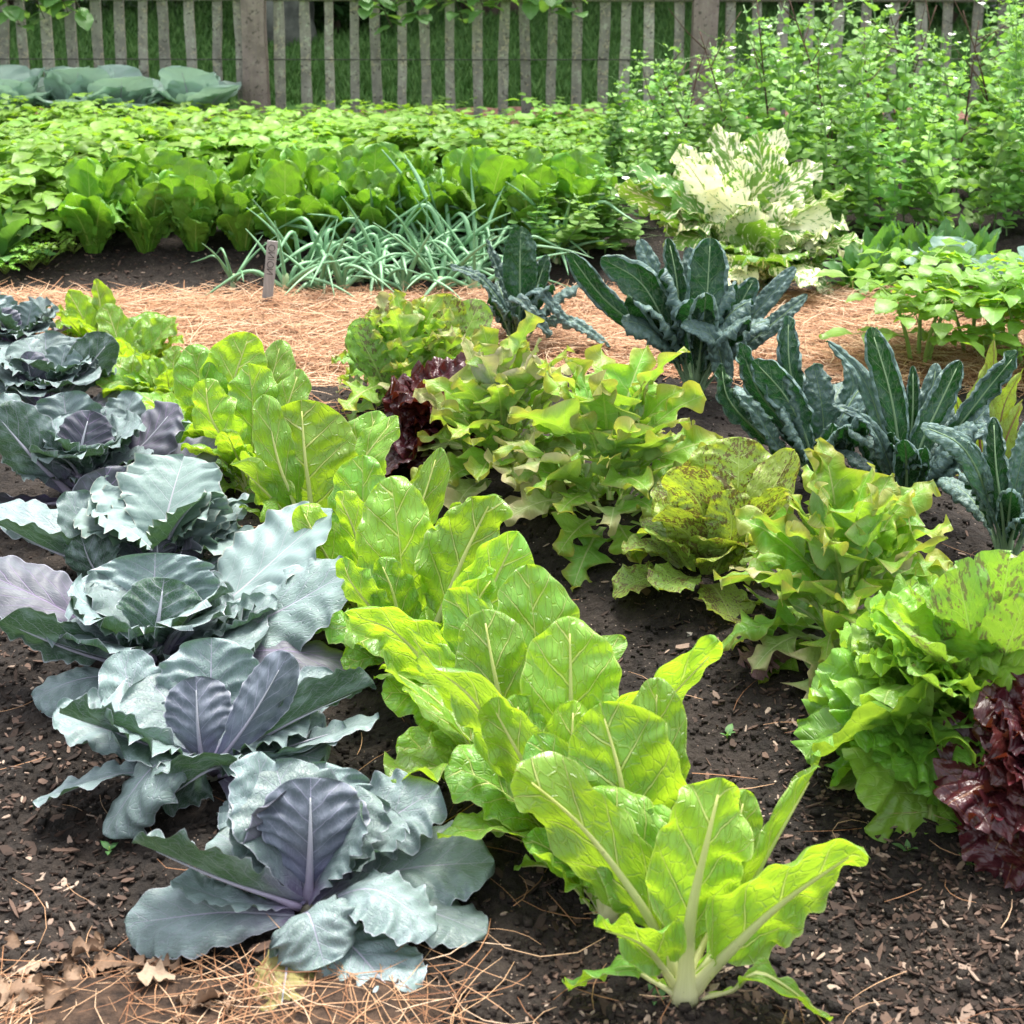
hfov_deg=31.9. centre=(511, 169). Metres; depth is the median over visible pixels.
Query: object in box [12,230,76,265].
parsley
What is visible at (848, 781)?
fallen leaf
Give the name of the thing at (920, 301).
potato plant
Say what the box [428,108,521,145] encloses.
potato plant
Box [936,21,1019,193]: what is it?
pea stick
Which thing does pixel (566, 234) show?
pea vine
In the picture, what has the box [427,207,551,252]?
onion plant
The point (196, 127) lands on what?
potato plant
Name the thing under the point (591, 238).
pea vine
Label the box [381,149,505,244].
onion plant
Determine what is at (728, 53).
pea vine
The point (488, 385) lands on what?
oakleaf lettuce
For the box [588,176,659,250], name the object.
pea vine
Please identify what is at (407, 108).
potato plant
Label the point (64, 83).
green cabbage
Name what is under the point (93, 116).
potato plant
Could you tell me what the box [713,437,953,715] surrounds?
oakleaf lettuce
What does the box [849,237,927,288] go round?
leafy greens
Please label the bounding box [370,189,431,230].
onion plant
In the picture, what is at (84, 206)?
chicory
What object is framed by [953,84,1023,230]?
pea vine
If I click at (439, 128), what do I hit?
potato plant
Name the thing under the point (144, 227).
chicory
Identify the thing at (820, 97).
pea stick
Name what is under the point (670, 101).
pea vine
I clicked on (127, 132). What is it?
potato plant
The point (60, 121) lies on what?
potato plant
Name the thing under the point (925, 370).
straw path
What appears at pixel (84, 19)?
fruit tree
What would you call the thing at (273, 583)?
red cabbage
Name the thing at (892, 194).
pea vine
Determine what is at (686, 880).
chard
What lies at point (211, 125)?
potato plant
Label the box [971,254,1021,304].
kohlrabi
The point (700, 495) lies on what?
speckled lettuce
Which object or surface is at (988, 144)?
pea vine
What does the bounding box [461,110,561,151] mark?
potato plant
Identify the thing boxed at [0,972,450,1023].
front path
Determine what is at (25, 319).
red cabbage
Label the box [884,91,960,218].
pea vine
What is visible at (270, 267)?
plant stake
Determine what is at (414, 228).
onion plant
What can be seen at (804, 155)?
pea vine
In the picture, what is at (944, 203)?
pea vine
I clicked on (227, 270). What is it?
onion plant
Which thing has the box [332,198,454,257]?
onion plant
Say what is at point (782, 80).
pea vine
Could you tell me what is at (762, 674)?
wilted lettuce
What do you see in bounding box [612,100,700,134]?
potato plant
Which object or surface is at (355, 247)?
onion plant
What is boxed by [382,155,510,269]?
onion plant
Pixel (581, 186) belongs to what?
chicory
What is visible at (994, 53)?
pea vine
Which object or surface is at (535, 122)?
potato plant
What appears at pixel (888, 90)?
pea vine
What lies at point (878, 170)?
pea vine
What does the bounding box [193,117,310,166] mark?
potato plant
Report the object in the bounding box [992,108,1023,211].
pea vine
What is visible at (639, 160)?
pea vine
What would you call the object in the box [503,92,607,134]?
potato plant
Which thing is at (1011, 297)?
potato plant
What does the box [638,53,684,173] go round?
pea vine
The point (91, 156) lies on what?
potato plant
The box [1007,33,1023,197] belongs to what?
pea vine
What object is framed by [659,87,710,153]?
pea vine
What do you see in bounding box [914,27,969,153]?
pea vine
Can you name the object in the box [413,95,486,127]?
potato plant
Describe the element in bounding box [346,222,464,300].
onion plant
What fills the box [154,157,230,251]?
chicory
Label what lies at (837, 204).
pea vine
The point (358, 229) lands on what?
onion plant
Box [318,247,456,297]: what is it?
onion plant
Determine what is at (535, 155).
chicory
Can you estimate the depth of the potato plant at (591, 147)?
7.18 m
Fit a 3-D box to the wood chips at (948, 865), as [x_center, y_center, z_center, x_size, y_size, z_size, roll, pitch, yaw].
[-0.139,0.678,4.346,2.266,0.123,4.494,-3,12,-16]
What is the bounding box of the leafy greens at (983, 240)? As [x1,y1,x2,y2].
[958,214,1018,254]
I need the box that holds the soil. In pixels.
[0,121,1023,1023]
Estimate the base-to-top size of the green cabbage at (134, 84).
0.324 m
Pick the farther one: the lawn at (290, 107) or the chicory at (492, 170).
the lawn at (290, 107)
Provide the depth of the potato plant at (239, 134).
7.07 m
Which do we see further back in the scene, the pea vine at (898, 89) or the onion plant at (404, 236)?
the pea vine at (898, 89)
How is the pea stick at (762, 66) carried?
on the soil
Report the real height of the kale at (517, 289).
0.401 m
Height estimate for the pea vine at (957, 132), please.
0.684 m
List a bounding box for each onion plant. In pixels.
[190,235,275,289]
[195,221,358,299]
[246,199,347,280]
[255,226,363,259]
[265,216,378,295]
[271,216,407,295]
[280,253,437,295]
[291,196,419,267]
[309,175,498,263]
[313,196,436,292]
[313,229,450,284]
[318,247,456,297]
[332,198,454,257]
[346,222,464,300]
[354,196,511,272]
[358,204,484,273]
[364,215,498,281]
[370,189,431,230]
[373,222,508,292]
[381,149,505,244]
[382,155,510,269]
[404,227,502,253]
[409,226,574,296]
[418,235,593,281]
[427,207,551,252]
[428,167,504,283]
[440,227,537,263]
[482,225,570,264]
[497,213,604,274]
[505,181,639,259]
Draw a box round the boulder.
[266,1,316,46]
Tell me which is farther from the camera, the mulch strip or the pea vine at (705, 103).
the mulch strip
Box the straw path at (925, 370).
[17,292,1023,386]
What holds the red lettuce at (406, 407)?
on the soil
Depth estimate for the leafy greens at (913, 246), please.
5.89 m
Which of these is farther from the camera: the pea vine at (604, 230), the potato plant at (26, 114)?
the potato plant at (26, 114)
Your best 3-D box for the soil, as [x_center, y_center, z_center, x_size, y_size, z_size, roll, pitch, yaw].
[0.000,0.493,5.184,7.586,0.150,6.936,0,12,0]
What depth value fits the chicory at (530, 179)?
6.08 m
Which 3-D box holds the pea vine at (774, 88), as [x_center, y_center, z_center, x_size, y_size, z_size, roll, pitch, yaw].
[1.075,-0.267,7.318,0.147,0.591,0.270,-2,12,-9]
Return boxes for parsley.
[0,242,40,274]
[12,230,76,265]
[17,249,48,270]
[46,225,99,253]
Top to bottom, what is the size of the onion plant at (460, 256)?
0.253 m
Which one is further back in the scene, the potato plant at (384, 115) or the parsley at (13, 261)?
the potato plant at (384, 115)
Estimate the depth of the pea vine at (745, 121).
6.44 m
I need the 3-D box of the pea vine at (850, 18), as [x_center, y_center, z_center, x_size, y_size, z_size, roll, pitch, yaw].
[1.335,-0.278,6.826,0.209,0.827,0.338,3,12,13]
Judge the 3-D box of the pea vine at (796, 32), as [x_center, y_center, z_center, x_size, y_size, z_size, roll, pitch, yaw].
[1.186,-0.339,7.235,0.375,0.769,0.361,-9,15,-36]
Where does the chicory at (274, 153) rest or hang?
on the soil
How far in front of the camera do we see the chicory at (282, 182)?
6.07 m
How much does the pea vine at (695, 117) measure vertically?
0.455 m
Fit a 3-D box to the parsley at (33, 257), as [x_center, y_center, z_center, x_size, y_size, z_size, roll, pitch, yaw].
[-1.619,0.304,6.012,0.117,0.076,0.115,9,15,37]
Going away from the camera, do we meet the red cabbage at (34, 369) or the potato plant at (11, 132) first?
the red cabbage at (34, 369)
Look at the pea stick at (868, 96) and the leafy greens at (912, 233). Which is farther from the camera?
the pea stick at (868, 96)
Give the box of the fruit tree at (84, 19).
[0,0,587,34]
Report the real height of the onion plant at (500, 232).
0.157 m
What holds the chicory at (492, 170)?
on the soil
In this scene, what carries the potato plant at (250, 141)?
on the soil
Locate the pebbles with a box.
[11,632,1010,1001]
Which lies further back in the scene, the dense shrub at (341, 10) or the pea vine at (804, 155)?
the dense shrub at (341, 10)
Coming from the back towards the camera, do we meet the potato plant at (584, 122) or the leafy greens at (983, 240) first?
the potato plant at (584, 122)
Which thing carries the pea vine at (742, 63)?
on the soil
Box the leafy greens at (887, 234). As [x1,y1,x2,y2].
[826,217,900,260]
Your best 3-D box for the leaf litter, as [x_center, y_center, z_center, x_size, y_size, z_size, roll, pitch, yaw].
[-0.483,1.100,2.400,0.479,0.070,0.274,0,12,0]
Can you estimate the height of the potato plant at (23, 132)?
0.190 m
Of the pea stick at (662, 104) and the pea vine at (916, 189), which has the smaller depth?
the pea vine at (916, 189)
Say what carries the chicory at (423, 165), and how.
on the soil
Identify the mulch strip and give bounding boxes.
[34,107,967,124]
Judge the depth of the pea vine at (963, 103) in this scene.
6.91 m
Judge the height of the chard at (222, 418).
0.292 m
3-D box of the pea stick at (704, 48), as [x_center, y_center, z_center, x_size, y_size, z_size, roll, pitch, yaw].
[0.746,-0.220,6.717,0.338,0.787,0.179,0,12,0]
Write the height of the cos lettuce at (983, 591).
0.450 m
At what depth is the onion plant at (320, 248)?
5.95 m
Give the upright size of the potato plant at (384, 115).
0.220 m
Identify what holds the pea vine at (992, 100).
on the soil
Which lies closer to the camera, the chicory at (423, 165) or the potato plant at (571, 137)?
the chicory at (423, 165)
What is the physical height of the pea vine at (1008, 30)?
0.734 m
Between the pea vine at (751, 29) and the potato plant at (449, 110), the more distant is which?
the potato plant at (449, 110)
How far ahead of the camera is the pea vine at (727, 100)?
6.39 m
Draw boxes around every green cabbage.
[0,65,53,120]
[32,65,120,117]
[71,64,168,117]
[149,66,241,119]
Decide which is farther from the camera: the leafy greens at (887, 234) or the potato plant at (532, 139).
the potato plant at (532, 139)
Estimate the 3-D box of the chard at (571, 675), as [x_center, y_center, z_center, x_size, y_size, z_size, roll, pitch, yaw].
[0.087,0.861,2.651,0.458,0.344,0.306,0,12,0]
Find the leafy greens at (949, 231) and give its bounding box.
[916,216,990,252]
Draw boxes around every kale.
[450,226,611,347]
[566,238,807,398]
[714,316,868,479]
[825,327,1017,487]
[920,417,1023,555]
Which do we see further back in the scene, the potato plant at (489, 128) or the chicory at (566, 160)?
the potato plant at (489, 128)
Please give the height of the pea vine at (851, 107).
0.768 m
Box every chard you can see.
[55,279,128,337]
[95,303,183,359]
[96,342,182,397]
[136,332,295,442]
[181,363,311,493]
[231,394,399,521]
[292,447,461,610]
[314,476,512,669]
[343,531,533,741]
[383,564,626,782]
[415,616,722,839]
[510,751,869,1021]
[514,677,690,922]
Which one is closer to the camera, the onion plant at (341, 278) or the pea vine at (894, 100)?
the onion plant at (341, 278)
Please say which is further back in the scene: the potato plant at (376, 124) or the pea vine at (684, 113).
the potato plant at (376, 124)
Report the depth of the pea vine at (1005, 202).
6.32 m
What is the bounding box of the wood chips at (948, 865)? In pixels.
[0,245,1023,1023]
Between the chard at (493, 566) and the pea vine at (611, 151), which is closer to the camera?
the chard at (493, 566)
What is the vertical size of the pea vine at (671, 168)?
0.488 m
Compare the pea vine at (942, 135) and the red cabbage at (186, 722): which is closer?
the red cabbage at (186, 722)
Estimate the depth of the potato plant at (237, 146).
7.14 m
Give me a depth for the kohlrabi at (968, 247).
5.75 m
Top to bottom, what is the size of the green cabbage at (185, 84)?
0.361 m
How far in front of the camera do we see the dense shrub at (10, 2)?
11.98 m
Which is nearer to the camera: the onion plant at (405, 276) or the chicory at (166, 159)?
the onion plant at (405, 276)
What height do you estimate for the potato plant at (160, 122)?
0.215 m
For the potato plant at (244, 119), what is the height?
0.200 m
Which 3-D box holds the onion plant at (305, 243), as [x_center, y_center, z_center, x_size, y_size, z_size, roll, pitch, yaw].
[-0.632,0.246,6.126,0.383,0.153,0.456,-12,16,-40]
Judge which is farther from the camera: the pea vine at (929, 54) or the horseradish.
the pea vine at (929, 54)
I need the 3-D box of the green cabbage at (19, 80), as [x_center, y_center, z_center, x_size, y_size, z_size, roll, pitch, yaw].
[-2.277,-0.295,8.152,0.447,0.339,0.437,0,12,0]
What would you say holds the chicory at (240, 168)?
on the soil
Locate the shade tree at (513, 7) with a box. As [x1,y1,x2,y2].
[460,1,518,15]
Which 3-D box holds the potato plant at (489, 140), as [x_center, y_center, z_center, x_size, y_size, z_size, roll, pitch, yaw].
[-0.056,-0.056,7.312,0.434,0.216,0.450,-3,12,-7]
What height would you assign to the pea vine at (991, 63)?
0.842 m
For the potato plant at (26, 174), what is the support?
on the soil
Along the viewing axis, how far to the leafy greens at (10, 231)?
6.02 m
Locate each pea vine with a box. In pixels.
[502,182,568,261]
[528,193,599,264]
[556,160,628,254]
[573,170,627,257]
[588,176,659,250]
[590,71,655,183]
[594,99,636,182]
[599,47,662,150]
[616,101,665,225]
[622,99,651,140]
[625,59,684,183]
[633,92,703,179]
[634,59,696,158]
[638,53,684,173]
[638,60,701,166]
[640,37,710,161]
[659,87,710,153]
[667,80,756,152]
[677,78,708,138]
[683,60,739,142]
[684,43,731,151]
[688,68,757,136]
[693,22,744,127]
[697,45,741,138]
[698,55,790,151]
[709,58,747,130]
[721,83,781,143]
[724,24,803,130]
[727,13,777,140]
[733,0,780,129]
[754,13,803,130]
[758,32,795,160]
[762,47,831,165]
[763,2,830,165]
[766,0,834,139]
[777,41,838,203]
[783,13,868,180]
[789,83,870,213]
[790,65,852,229]
[791,3,883,183]
[801,99,880,236]
[811,0,863,158]
[823,23,885,210]
[824,0,912,154]
[832,19,898,217]
[837,0,889,179]
[845,3,903,155]
[846,63,910,229]
[850,74,899,210]
[851,118,921,235]
[853,23,940,169]
[869,85,942,229]
[872,41,897,153]
[873,16,926,174]
[877,22,911,161]
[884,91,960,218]
[886,64,962,188]
[889,103,960,227]
[891,29,957,192]
[900,31,980,183]
[900,129,972,235]
[908,73,968,215]
[910,27,990,192]
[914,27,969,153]
[929,42,993,227]
[953,0,1023,168]
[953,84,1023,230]
[956,29,1002,144]
[961,26,1023,229]
[966,0,1022,168]
[967,0,1004,167]
[973,15,1023,168]
[978,93,1023,235]
[987,26,1023,211]
[989,1,1023,117]
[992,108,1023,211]
[999,1,1023,170]
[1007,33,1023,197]
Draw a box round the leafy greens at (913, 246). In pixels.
[908,233,944,278]
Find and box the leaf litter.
[0,930,328,1023]
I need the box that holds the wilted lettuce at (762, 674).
[737,644,790,680]
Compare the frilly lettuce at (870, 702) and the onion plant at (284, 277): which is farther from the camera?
the onion plant at (284, 277)
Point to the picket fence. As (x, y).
(251, 50)
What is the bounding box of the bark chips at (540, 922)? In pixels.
[0,566,1023,1023]
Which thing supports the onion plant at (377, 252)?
on the soil
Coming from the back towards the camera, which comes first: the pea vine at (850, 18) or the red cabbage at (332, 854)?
the pea vine at (850, 18)
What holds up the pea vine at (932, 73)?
on the soil
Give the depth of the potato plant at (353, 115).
7.86 m
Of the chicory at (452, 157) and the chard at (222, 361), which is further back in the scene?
the chicory at (452, 157)
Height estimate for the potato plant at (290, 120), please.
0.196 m
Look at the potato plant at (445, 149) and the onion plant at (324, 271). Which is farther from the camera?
the potato plant at (445, 149)
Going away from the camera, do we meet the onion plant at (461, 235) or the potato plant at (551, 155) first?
the onion plant at (461, 235)
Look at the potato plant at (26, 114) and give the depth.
7.75 m
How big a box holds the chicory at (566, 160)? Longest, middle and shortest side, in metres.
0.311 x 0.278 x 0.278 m
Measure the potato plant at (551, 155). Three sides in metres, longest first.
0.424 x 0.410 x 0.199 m
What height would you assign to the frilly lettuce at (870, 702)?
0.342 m
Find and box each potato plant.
[0,93,32,135]
[0,98,94,134]
[0,114,81,211]
[0,121,71,160]
[0,121,147,236]
[0,126,17,140]
[0,134,80,162]
[0,137,190,215]
[20,118,102,142]
[22,92,126,130]
[31,104,202,155]
[54,133,106,179]
[61,100,159,135]
[81,110,188,142]
[110,108,193,133]
[115,98,205,124]
[118,130,248,161]
[141,120,227,164]
[162,105,296,167]
[168,134,243,165]
[179,99,263,128]
[181,103,259,134]
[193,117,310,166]
[202,113,285,133]
[219,147,306,166]
[238,105,300,122]
[247,112,401,153]
[250,105,323,124]
[253,116,336,139]
[258,106,384,142]
[292,115,412,149]
[300,101,375,118]
[311,111,369,132]
[331,110,473,165]
[339,114,435,143]
[340,99,435,127]
[342,103,438,131]
[370,113,516,169]
[380,103,473,131]
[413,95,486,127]
[417,113,534,156]
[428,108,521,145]
[439,132,540,164]
[445,122,544,153]
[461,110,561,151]
[478,103,566,139]
[482,144,584,161]
[494,123,588,152]
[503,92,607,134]
[539,111,608,143]
[542,121,647,167]
[546,107,641,143]
[552,130,645,166]
[577,106,624,124]
[596,114,686,168]
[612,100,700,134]
[812,238,1022,364]
[885,250,1023,357]
[949,250,1023,365]
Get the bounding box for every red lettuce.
[382,351,499,477]
[933,672,1023,891]
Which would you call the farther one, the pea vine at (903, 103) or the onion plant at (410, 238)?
the pea vine at (903, 103)
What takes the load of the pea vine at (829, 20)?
on the soil
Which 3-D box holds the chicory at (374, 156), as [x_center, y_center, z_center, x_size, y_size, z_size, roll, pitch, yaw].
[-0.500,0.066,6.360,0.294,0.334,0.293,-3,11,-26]
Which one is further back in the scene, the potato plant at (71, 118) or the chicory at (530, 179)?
the potato plant at (71, 118)
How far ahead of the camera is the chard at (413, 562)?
3.19 m
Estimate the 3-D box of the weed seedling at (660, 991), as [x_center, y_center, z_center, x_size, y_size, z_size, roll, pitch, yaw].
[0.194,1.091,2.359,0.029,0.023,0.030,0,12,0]
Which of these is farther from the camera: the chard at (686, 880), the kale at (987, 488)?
the kale at (987, 488)
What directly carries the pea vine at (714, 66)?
on the soil
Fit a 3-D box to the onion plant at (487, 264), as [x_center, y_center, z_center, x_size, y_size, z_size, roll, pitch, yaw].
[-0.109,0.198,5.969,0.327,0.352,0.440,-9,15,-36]
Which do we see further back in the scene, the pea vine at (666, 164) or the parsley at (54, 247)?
the pea vine at (666, 164)
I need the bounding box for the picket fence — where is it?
[0,0,1023,128]
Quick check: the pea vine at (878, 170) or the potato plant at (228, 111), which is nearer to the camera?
the pea vine at (878, 170)
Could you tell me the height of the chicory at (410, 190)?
0.302 m
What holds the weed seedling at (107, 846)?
on the soil
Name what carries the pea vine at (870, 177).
on the soil
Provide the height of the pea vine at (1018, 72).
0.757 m
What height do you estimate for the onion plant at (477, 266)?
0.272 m
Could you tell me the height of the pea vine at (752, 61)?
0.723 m
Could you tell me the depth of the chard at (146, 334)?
5.02 m
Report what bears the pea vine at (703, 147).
on the soil
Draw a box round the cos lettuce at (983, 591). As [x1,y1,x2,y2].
[883,543,1023,729]
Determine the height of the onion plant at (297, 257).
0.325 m
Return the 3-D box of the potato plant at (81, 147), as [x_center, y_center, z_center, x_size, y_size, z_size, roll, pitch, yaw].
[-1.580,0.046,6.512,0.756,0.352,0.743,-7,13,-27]
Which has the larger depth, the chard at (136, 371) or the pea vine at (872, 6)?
the pea vine at (872, 6)
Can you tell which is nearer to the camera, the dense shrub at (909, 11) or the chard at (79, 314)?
the chard at (79, 314)
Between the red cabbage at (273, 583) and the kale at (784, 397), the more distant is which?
the kale at (784, 397)
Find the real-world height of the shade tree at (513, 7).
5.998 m
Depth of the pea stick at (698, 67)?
6.58 m
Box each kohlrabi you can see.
[902,236,981,286]
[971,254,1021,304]
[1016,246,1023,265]
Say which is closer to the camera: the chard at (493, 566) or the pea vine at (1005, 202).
the chard at (493, 566)
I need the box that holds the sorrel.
[954,334,1023,475]
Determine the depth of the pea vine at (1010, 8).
6.85 m
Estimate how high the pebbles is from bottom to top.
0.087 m
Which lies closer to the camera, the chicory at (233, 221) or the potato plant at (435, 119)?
the chicory at (233, 221)
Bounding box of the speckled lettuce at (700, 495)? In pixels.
[612,437,799,623]
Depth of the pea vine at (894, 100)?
6.99 m
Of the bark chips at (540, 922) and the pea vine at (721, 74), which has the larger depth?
the pea vine at (721, 74)
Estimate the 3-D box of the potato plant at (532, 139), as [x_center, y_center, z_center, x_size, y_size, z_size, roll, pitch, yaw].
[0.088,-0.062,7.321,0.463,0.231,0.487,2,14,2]
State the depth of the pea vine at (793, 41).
6.74 m
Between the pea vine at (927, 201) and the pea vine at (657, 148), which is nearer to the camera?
the pea vine at (927, 201)
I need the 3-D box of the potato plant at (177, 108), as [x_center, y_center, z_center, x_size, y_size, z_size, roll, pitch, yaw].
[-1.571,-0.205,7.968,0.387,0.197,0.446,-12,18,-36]
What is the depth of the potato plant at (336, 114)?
7.44 m
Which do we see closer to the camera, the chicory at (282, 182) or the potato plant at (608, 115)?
the chicory at (282, 182)
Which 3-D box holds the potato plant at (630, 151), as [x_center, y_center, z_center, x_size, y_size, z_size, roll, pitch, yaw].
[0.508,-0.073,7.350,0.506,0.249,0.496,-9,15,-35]
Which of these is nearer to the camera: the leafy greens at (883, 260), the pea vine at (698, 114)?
the leafy greens at (883, 260)
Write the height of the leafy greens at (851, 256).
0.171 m
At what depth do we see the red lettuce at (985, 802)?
2.62 m
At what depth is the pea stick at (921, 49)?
7.02 m
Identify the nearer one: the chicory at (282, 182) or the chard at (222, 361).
the chard at (222, 361)
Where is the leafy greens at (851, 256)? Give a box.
[822,244,892,293]
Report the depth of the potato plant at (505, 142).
7.03 m
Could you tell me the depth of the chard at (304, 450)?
3.67 m
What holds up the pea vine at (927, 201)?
on the soil
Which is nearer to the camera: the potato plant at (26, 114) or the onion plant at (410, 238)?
the onion plant at (410, 238)
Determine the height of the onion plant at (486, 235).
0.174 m
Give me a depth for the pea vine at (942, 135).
6.87 m
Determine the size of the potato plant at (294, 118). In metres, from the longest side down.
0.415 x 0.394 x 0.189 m
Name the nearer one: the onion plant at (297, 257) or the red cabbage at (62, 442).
the red cabbage at (62, 442)
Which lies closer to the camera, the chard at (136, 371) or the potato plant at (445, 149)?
the chard at (136, 371)
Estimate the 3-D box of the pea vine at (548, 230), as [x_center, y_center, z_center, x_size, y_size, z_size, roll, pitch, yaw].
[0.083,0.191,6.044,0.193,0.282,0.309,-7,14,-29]
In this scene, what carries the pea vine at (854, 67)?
on the soil
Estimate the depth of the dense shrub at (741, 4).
12.54 m
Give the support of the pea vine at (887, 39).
on the soil
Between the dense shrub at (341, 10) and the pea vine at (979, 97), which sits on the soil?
the pea vine at (979, 97)
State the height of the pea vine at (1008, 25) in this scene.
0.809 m
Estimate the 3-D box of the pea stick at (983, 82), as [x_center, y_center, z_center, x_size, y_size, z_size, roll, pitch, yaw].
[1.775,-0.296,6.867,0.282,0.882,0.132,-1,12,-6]
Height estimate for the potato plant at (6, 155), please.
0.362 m
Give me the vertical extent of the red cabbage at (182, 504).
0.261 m
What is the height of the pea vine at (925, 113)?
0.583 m
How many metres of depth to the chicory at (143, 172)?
6.31 m
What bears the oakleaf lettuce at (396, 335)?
on the soil
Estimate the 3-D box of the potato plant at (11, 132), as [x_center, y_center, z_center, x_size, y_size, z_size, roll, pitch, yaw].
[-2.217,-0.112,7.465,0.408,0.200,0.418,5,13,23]
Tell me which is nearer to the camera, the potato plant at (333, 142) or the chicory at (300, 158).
the chicory at (300, 158)
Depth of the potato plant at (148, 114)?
7.77 m
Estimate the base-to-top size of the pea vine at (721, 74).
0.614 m
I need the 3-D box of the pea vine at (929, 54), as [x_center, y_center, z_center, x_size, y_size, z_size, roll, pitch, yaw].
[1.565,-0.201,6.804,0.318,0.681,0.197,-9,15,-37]
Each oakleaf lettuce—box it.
[331,289,492,421]
[408,310,604,514]
[493,344,722,591]
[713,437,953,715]
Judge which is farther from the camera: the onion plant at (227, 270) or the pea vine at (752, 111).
the pea vine at (752, 111)
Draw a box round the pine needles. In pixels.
[0,367,1012,1023]
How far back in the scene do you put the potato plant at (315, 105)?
8.08 m
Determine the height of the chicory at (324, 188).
0.319 m
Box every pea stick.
[643,49,708,175]
[660,39,719,174]
[668,8,753,128]
[739,0,784,131]
[780,0,836,190]
[853,20,891,180]
[864,0,914,104]
[877,0,936,165]
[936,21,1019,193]
[953,0,1015,131]
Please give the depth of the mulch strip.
8.78 m
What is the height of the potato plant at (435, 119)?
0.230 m
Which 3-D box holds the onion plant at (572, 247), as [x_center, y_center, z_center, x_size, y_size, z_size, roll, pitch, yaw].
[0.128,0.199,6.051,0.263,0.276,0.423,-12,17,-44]
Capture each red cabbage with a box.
[0,292,72,348]
[0,330,120,406]
[0,390,218,504]
[0,453,254,577]
[0,501,347,717]
[33,637,379,838]
[124,751,494,1023]
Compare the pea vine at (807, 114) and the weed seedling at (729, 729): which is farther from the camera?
the pea vine at (807, 114)
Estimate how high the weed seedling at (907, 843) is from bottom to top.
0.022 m
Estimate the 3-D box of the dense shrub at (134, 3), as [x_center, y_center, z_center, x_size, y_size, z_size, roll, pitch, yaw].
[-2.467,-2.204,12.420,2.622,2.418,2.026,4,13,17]
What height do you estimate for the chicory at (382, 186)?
0.310 m
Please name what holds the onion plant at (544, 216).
on the soil
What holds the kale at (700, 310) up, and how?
on the soil
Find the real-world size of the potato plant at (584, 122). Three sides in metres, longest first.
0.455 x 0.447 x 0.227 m
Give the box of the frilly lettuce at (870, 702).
[790,573,1023,842]
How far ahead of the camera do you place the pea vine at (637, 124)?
7.24 m
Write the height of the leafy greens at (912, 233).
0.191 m
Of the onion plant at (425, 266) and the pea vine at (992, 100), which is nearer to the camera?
the onion plant at (425, 266)
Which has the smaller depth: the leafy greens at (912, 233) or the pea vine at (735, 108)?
the leafy greens at (912, 233)
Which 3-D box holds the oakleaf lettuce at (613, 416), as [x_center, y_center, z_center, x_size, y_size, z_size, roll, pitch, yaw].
[0.202,0.592,3.742,0.478,0.461,0.454,-8,14,-32]
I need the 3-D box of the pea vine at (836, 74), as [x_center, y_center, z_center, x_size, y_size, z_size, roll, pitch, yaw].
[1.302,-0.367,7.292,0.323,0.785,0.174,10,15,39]
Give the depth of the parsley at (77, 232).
6.12 m
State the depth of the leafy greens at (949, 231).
6.04 m
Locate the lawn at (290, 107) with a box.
[10,0,1020,109]
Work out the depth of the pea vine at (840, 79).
6.75 m
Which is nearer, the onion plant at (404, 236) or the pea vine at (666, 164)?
the onion plant at (404, 236)
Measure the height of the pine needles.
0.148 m
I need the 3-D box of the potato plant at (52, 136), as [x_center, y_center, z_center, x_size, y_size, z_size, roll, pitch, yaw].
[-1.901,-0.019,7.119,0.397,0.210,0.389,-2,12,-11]
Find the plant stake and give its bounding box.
[262,240,277,300]
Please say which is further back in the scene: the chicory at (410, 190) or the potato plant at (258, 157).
the potato plant at (258, 157)
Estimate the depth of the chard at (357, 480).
3.44 m
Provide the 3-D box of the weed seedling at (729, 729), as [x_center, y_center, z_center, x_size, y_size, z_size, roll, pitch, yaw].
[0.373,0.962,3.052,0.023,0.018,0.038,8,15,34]
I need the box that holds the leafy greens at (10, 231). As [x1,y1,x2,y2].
[0,204,59,261]
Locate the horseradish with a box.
[615,122,864,294]
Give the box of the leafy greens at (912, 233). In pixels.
[868,220,945,249]
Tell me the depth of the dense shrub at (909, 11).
11.49 m
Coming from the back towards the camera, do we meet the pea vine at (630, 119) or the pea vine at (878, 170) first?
the pea vine at (630, 119)
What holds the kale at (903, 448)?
on the soil
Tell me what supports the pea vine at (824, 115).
on the soil
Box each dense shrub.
[8,0,109,8]
[78,0,182,10]
[309,1,396,32]
[722,2,804,8]
[855,2,1022,31]
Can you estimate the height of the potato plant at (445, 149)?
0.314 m
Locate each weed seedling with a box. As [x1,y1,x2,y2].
[101,841,118,854]
[648,984,665,1004]
[720,724,733,738]
[892,840,917,850]
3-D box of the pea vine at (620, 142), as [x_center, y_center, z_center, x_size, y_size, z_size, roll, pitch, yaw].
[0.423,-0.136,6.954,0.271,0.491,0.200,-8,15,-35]
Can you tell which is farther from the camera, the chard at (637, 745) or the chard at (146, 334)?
the chard at (146, 334)
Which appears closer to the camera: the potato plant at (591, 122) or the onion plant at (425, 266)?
the onion plant at (425, 266)
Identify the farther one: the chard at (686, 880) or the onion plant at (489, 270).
the onion plant at (489, 270)
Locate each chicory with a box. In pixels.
[54,156,135,253]
[100,143,152,231]
[108,169,175,253]
[147,149,182,226]
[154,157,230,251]
[202,152,257,230]
[211,167,270,251]
[233,144,289,231]
[243,158,323,253]
[280,143,341,234]
[296,157,371,241]
[330,143,406,173]
[337,162,414,247]
[378,142,438,228]
[393,162,468,244]
[426,149,464,232]
[433,146,520,237]
[496,162,562,234]
[500,145,550,174]
[548,150,608,180]
[550,154,617,243]

